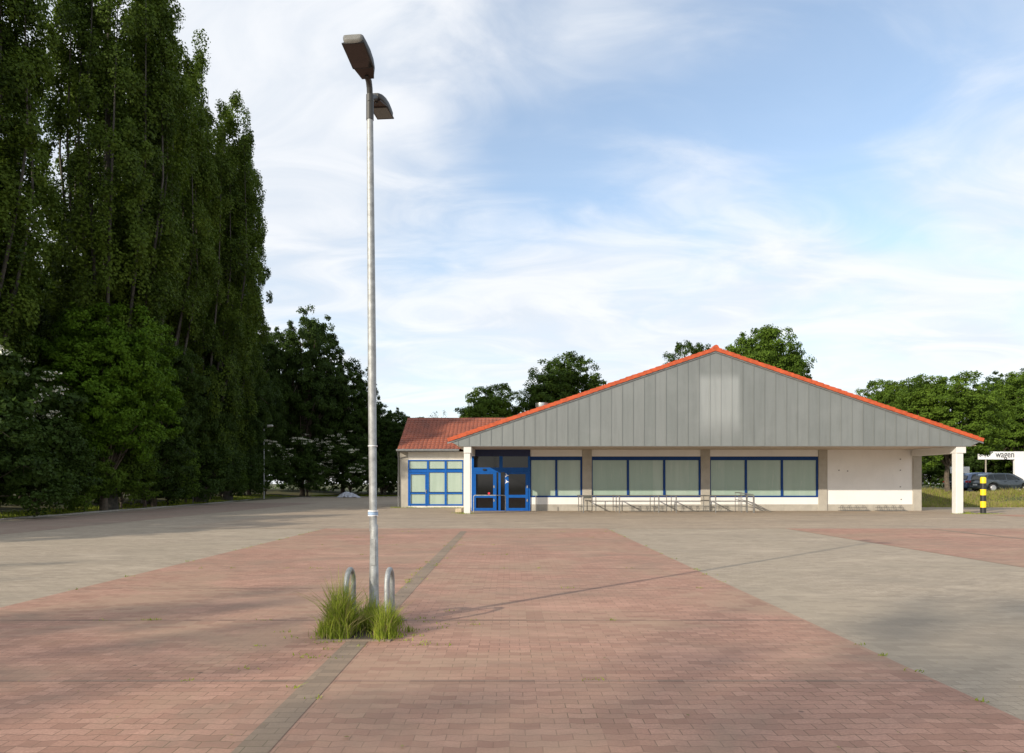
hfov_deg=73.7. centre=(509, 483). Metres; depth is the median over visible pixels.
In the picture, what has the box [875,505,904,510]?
bicycle rack
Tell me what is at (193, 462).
shrub
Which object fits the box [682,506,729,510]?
bicycle rack
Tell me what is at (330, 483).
distant wood
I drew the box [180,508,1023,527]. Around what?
forecourt pavement
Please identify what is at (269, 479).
shrub
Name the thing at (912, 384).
background tree
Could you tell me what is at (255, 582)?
parking pavement
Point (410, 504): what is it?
side door
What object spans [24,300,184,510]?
young tree
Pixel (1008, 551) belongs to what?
parking pavement
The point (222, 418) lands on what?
broadleaved tree
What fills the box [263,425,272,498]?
street lamp
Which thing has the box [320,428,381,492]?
elder bush
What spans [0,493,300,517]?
verge grass
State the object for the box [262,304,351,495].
broadleaved tree
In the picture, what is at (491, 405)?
background tree
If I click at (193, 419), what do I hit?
broadleaved tree
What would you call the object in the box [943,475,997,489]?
parked car
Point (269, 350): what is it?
broadleaved tree
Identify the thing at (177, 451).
shrub
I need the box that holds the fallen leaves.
[10,528,1020,751]
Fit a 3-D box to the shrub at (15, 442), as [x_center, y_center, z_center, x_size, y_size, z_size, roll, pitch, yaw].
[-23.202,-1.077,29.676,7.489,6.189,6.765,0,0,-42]
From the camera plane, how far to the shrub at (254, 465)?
66.72 m
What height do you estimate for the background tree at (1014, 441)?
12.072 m
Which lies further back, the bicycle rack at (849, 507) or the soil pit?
the bicycle rack at (849, 507)
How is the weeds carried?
on the forecourt pavement at (386, 518)
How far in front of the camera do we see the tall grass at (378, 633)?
7.12 m
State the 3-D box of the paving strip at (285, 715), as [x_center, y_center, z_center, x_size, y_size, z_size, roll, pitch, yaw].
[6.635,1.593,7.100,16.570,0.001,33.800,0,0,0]
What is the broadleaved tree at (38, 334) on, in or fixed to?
on the ground at (295, 492)
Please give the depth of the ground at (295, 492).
70.56 m
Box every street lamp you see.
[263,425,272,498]
[342,34,393,608]
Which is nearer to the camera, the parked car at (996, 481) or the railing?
the railing
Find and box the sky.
[0,0,1023,483]
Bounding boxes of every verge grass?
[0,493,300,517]
[311,494,399,496]
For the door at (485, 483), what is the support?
in the shop building
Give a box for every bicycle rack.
[577,492,770,512]
[631,506,663,510]
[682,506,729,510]
[838,505,866,510]
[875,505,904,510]
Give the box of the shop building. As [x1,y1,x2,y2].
[396,345,983,513]
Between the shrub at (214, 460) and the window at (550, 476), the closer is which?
the window at (550, 476)
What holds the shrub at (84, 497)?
on the ground at (295, 492)
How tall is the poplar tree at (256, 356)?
36.289 m
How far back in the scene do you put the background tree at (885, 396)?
69.22 m
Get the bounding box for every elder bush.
[0,345,88,498]
[257,439,298,494]
[280,431,342,496]
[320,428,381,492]
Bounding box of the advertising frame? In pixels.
[978,451,1023,490]
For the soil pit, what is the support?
on the parking pavement at (255, 582)
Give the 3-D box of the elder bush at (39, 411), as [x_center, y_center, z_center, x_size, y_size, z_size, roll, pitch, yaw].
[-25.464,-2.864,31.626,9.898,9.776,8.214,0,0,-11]
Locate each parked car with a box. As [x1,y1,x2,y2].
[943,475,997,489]
[963,472,1006,491]
[969,473,1023,491]
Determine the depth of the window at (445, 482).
45.36 m
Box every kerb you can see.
[0,496,399,519]
[317,619,406,641]
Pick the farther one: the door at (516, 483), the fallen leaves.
the door at (516, 483)
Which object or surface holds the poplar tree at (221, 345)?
on the ground at (295, 492)
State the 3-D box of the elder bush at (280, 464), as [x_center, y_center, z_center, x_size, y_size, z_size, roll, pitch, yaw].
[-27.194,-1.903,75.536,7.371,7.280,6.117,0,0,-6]
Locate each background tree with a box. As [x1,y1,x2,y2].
[453,383,527,417]
[509,351,606,415]
[662,340,710,364]
[723,323,816,378]
[855,378,924,459]
[884,373,941,421]
[975,368,1023,392]
[982,371,1023,467]
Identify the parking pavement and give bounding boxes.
[0,497,1023,720]
[0,503,311,534]
[0,528,1023,752]
[785,528,1023,566]
[1000,515,1023,516]
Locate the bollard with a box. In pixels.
[980,477,985,513]
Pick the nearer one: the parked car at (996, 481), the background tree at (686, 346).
the parked car at (996, 481)
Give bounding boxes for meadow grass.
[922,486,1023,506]
[922,487,1023,506]
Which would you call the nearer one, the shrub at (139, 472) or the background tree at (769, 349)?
the shrub at (139, 472)
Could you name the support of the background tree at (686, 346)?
on the ground at (295, 492)
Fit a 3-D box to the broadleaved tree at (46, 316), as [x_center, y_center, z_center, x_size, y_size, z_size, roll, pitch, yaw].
[-31.020,-7.400,46.667,10.534,18.120,11.704,0,0,41]
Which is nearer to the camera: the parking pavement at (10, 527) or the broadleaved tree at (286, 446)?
the parking pavement at (10, 527)
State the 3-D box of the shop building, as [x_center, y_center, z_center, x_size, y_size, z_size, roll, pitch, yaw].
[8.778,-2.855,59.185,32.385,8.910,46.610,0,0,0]
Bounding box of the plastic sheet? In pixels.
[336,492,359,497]
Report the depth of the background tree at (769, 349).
87.50 m
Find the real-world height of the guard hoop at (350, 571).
0.724 m
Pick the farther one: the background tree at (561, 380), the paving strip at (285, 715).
the background tree at (561, 380)
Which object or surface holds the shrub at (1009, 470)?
on the ground at (295, 492)
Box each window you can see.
[408,460,462,505]
[530,456,581,496]
[592,456,700,496]
[710,456,817,496]
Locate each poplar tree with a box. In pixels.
[0,0,65,419]
[31,0,200,509]
[86,38,224,504]
[154,28,267,502]
[189,105,272,499]
[222,269,269,494]
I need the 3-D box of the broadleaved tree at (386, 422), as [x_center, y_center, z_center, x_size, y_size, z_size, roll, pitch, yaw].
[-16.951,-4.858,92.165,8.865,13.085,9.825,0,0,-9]
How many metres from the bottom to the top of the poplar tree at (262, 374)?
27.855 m
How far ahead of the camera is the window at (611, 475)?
40.25 m
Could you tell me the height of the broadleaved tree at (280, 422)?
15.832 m
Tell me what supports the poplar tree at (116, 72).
on the ground at (295, 492)
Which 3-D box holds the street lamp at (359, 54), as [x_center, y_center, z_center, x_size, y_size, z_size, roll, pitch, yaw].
[-1.559,-1.506,7.712,0.248,6.312,1.376,0,0,5]
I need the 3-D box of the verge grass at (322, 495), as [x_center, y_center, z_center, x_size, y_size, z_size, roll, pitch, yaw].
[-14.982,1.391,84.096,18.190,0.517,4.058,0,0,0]
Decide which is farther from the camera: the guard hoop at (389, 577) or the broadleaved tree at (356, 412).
the broadleaved tree at (356, 412)
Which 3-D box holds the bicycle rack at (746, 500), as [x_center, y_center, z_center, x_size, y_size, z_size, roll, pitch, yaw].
[9.129,1.040,38.450,10.458,1.120,2.368,0,0,0]
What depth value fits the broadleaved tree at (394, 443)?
88.28 m
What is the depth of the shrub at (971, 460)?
69.86 m
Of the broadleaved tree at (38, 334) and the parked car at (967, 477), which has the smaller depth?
the broadleaved tree at (38, 334)
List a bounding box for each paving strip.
[0,537,1023,681]
[231,529,1023,752]
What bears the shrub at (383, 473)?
on the ground at (295, 492)
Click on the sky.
(614, 184)
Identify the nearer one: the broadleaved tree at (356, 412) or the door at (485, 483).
the door at (485, 483)
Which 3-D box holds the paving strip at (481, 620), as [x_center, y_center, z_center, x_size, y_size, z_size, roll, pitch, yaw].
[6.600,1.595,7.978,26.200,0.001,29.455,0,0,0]
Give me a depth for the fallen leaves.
4.66 m
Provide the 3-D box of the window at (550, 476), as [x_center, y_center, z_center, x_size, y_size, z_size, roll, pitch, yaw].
[2.747,-0.396,40.239,3.052,2.402,0.102,0,0,0]
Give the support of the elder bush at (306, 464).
on the ground at (295, 492)
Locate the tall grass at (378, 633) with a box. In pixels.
[291,563,417,641]
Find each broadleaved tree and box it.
[3,278,40,366]
[6,250,82,381]
[150,332,213,506]
[185,340,241,500]
[246,361,286,494]
[251,326,289,454]
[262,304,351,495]
[279,375,327,490]
[306,358,382,493]
[360,401,409,493]
[384,417,423,468]
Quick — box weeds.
[76,506,1000,702]
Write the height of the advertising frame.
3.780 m
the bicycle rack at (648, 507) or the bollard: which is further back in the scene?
the bicycle rack at (648, 507)
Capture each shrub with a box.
[0,404,75,516]
[0,413,102,514]
[62,441,128,511]
[92,427,197,506]
[95,437,163,508]
[161,447,201,504]
[176,434,236,503]
[216,444,268,495]
[244,446,275,495]
[365,453,399,495]
[922,455,951,486]
[925,449,1005,484]
[975,460,1012,473]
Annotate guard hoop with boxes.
[344,567,355,607]
[384,567,394,611]
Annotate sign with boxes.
[950,467,969,490]
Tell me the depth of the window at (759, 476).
40.25 m
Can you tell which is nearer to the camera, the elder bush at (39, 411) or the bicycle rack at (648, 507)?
the elder bush at (39, 411)
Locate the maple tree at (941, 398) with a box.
[896,370,1012,492]
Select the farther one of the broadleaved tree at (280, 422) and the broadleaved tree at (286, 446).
the broadleaved tree at (286, 446)
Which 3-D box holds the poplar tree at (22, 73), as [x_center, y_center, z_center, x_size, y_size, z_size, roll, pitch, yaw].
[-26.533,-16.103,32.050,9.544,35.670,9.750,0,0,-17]
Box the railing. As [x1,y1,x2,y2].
[473,495,505,511]
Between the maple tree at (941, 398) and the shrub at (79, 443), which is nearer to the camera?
the shrub at (79, 443)
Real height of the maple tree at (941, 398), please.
9.206 m
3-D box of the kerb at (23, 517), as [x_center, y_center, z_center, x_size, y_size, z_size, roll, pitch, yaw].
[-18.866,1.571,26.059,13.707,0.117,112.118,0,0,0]
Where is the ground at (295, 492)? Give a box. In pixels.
[0,484,1023,518]
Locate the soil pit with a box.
[323,620,387,638]
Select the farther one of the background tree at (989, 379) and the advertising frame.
the background tree at (989, 379)
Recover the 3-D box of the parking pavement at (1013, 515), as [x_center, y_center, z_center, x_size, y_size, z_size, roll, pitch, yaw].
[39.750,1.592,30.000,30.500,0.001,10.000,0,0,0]
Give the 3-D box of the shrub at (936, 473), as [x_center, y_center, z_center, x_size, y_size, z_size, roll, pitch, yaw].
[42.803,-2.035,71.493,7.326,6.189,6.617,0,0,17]
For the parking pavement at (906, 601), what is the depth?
12.16 m
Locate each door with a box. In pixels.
[409,473,426,505]
[474,472,496,509]
[505,472,527,509]
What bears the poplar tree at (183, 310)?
on the ground at (295, 492)
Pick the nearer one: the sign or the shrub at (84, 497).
the shrub at (84, 497)
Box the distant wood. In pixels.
[254,455,1012,492]

